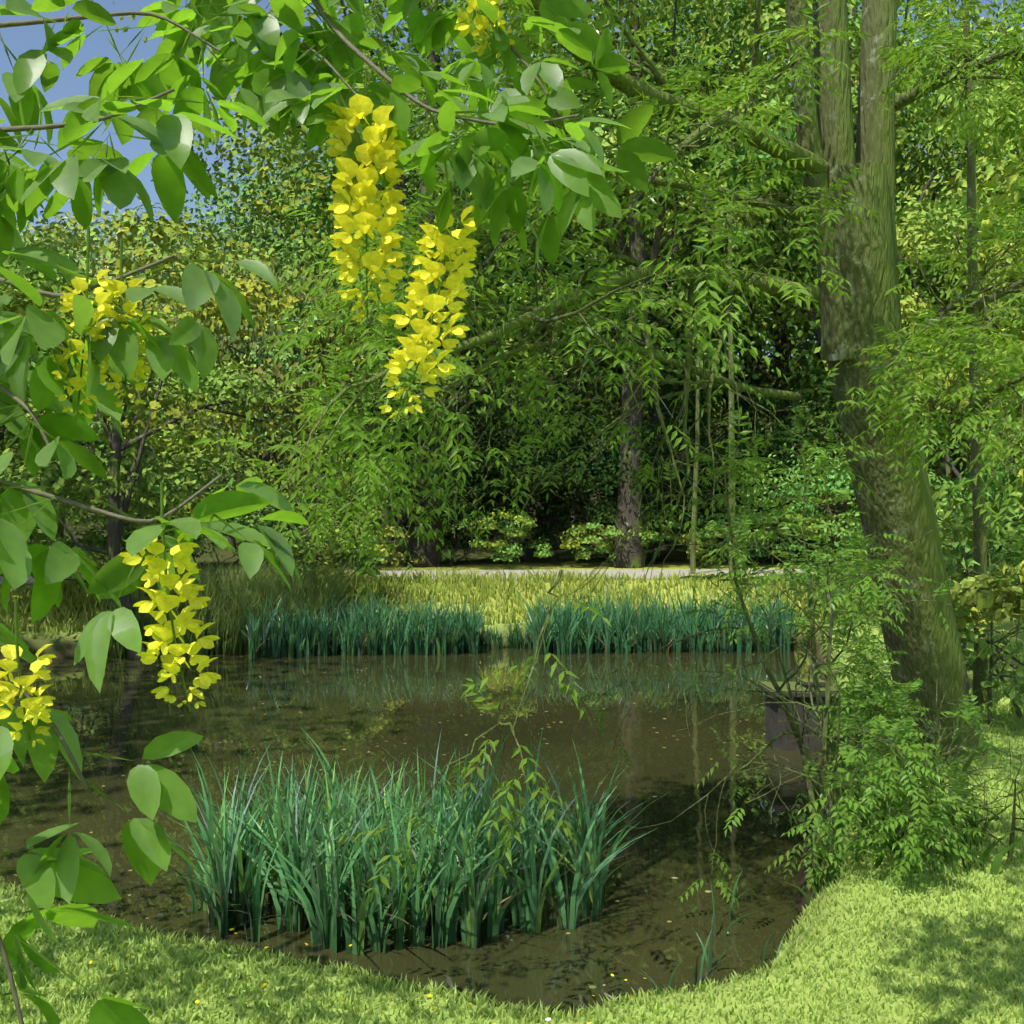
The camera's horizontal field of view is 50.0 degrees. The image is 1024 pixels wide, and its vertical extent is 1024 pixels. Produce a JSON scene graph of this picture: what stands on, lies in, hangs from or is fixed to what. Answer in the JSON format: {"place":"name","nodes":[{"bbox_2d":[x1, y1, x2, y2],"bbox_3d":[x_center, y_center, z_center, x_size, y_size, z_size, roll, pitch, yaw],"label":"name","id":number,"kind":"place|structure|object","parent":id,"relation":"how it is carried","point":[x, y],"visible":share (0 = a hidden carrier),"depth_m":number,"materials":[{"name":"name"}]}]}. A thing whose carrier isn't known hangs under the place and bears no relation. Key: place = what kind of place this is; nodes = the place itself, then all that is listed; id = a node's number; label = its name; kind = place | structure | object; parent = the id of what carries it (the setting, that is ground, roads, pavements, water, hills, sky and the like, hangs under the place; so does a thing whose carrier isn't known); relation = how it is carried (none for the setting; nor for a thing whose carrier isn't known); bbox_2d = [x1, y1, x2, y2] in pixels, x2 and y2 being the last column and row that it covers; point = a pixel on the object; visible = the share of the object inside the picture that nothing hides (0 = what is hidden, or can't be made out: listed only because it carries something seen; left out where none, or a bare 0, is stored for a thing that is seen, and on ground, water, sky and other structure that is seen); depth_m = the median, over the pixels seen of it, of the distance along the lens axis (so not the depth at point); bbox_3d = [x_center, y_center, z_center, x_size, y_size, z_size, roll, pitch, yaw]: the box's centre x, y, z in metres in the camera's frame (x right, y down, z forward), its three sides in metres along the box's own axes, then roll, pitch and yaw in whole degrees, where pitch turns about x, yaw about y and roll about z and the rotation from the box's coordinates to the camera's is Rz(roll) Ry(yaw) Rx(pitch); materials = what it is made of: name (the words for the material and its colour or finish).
{"place":"outdoors","nodes":[
{"label":"outdoors","id":0,"kind":"place"},
{"bbox_2d":[0,645,819,1018],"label":"pond water","id":1,"kind":"structure","parent":0,"point":[280,703],"depth_m":9.21,"materials":[{"name":"brown liquid"}]},
{"bbox_2d":[162,728,787,994],"bbox_3d":[-0.379,1.663,5.957,3.958,0.974,2.714,-1,-1,30],"label":"iris clump","id":2,"kind":"object","parent":1,"relation":"on","point":[317,875],"visible":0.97,"depth_m":5.62,"materials":[{"name":"green plant"}]},
{"bbox_2d":[14,654,1018,1023],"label":"fallen petals","id":3,"kind":"object","parent":1,"relation":"on","point":[416,772],"visible":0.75,"depth_m":6.40,"materials":[{"name":"yellow plant"}]},
{"bbox_2d":[237,575,801,658],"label":"reeds","id":4,"kind":"object","parent":1,"relation":"on","point":[359,631],"visible":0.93,"depth_m":18.76,"materials":[{"name":"green plant"}]},
{"bbox_2d":[0,568,1016,584],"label":"path","id":5,"kind":"structure","parent":0,"point":[655,572],"depth_m":26.58,"materials":[{"name":"beige gravel"}]},
{"bbox_2d":[0,360,1023,1023],"bbox_3d":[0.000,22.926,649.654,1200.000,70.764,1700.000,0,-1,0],"label":"ground","id":6,"kind":"structure","parent":0,"point":[64,644],"depth_m":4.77,"materials":[{"name":"green plant"}]},
{"bbox_2d":[0,173,647,515],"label":"hillside trees","id":7,"kind":"object","parent":6,"relation":"on","point":[97,259],"visible":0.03,"depth_m":74.89,"materials":[{"name":"green plant"}]},
{"bbox_2d":[0,0,677,1023],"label":"laburnum","id":8,"kind":"object","parent":6,"relation":"on","point":[284,78],"depth_m":1.22,"materials":[{"name":"green plant"}]},
{"bbox_2d":[0,0,514,746],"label":"yellow flower clusters","id":9,"kind":"object","parent":8,"relation":"attached to","point":[362,192],"visible":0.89,"depth_m":1.32,"materials":[{"name":"yellow plant"}]},
{"bbox_2d":[0,551,878,658],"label":"bank grasses","id":10,"kind":"object","parent":6,"relation":"on","point":[228,593],"visible":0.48,"depth_m":20.25,"materials":[{"name":"green plant"}]},
{"bbox_2d":[0,18,1023,705],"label":"trees","id":11,"kind":"object","parent":6,"relation":"on","point":[118,484],"visible":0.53,"depth_m":18.41,"materials":[{"name":"green plant"}]},
{"bbox_2d":[4,0,1023,568],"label":"trees","id":12,"kind":"object","parent":6,"relation":"on","point":[682,18],"visible":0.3,"depth_m":29.58,"materials":[{"name":"green plant"}]},
{"bbox_2d":[4,1,1023,552],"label":"wood trees","id":13,"kind":"object","parent":6,"relation":"on","point":[778,363],"visible":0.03,"depth_m":46.52,"materials":[{"name":"green plant"}]},
{"bbox_2d":[137,1,987,709],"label":"tree trunks","id":14,"kind":"object","parent":6,"relation":"on","point":[979,663],"visible":0.41,"depth_m":10.23,"materials":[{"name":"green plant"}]},
{"bbox_2d":[189,0,1023,919],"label":"ash tree","id":15,"kind":"object","parent":6,"relation":"on","point":[373,342],"depth_m":6.21,"materials":[{"name":"green plant"}]},
{"bbox_2d":[568,363,1023,907],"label":"shrub","id":16,"kind":"object","parent":6,"relation":"on","point":[903,726],"depth_m":5.83,"materials":[{"name":"green plant"}]},
{"bbox_2d":[758,678,838,749],"bbox_3d":[2.760,2.328,10.552,0.640,1.405,0.680,0,-1,0],"label":"concrete outlet","id":17,"kind":"object","parent":6,"relation":"on","point":[774,714],"visible":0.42,"depth_m":10.26,"materials":[{"name":"grey concrete"}]},
{"bbox_2d":[766,662,1023,904],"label":"bank weeds","id":18,"kind":"object","parent":6,"relation":"on","point":[996,864],"visible":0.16,"depth_m":5.67,"materials":[{"name":"green plant"}]},
{"bbox_2d":[0,0,1023,358],"label":"sky","id":19,"kind":"structure","parent":0,"point":[19,39],"materials":[{"name":"blue"}]}
]}

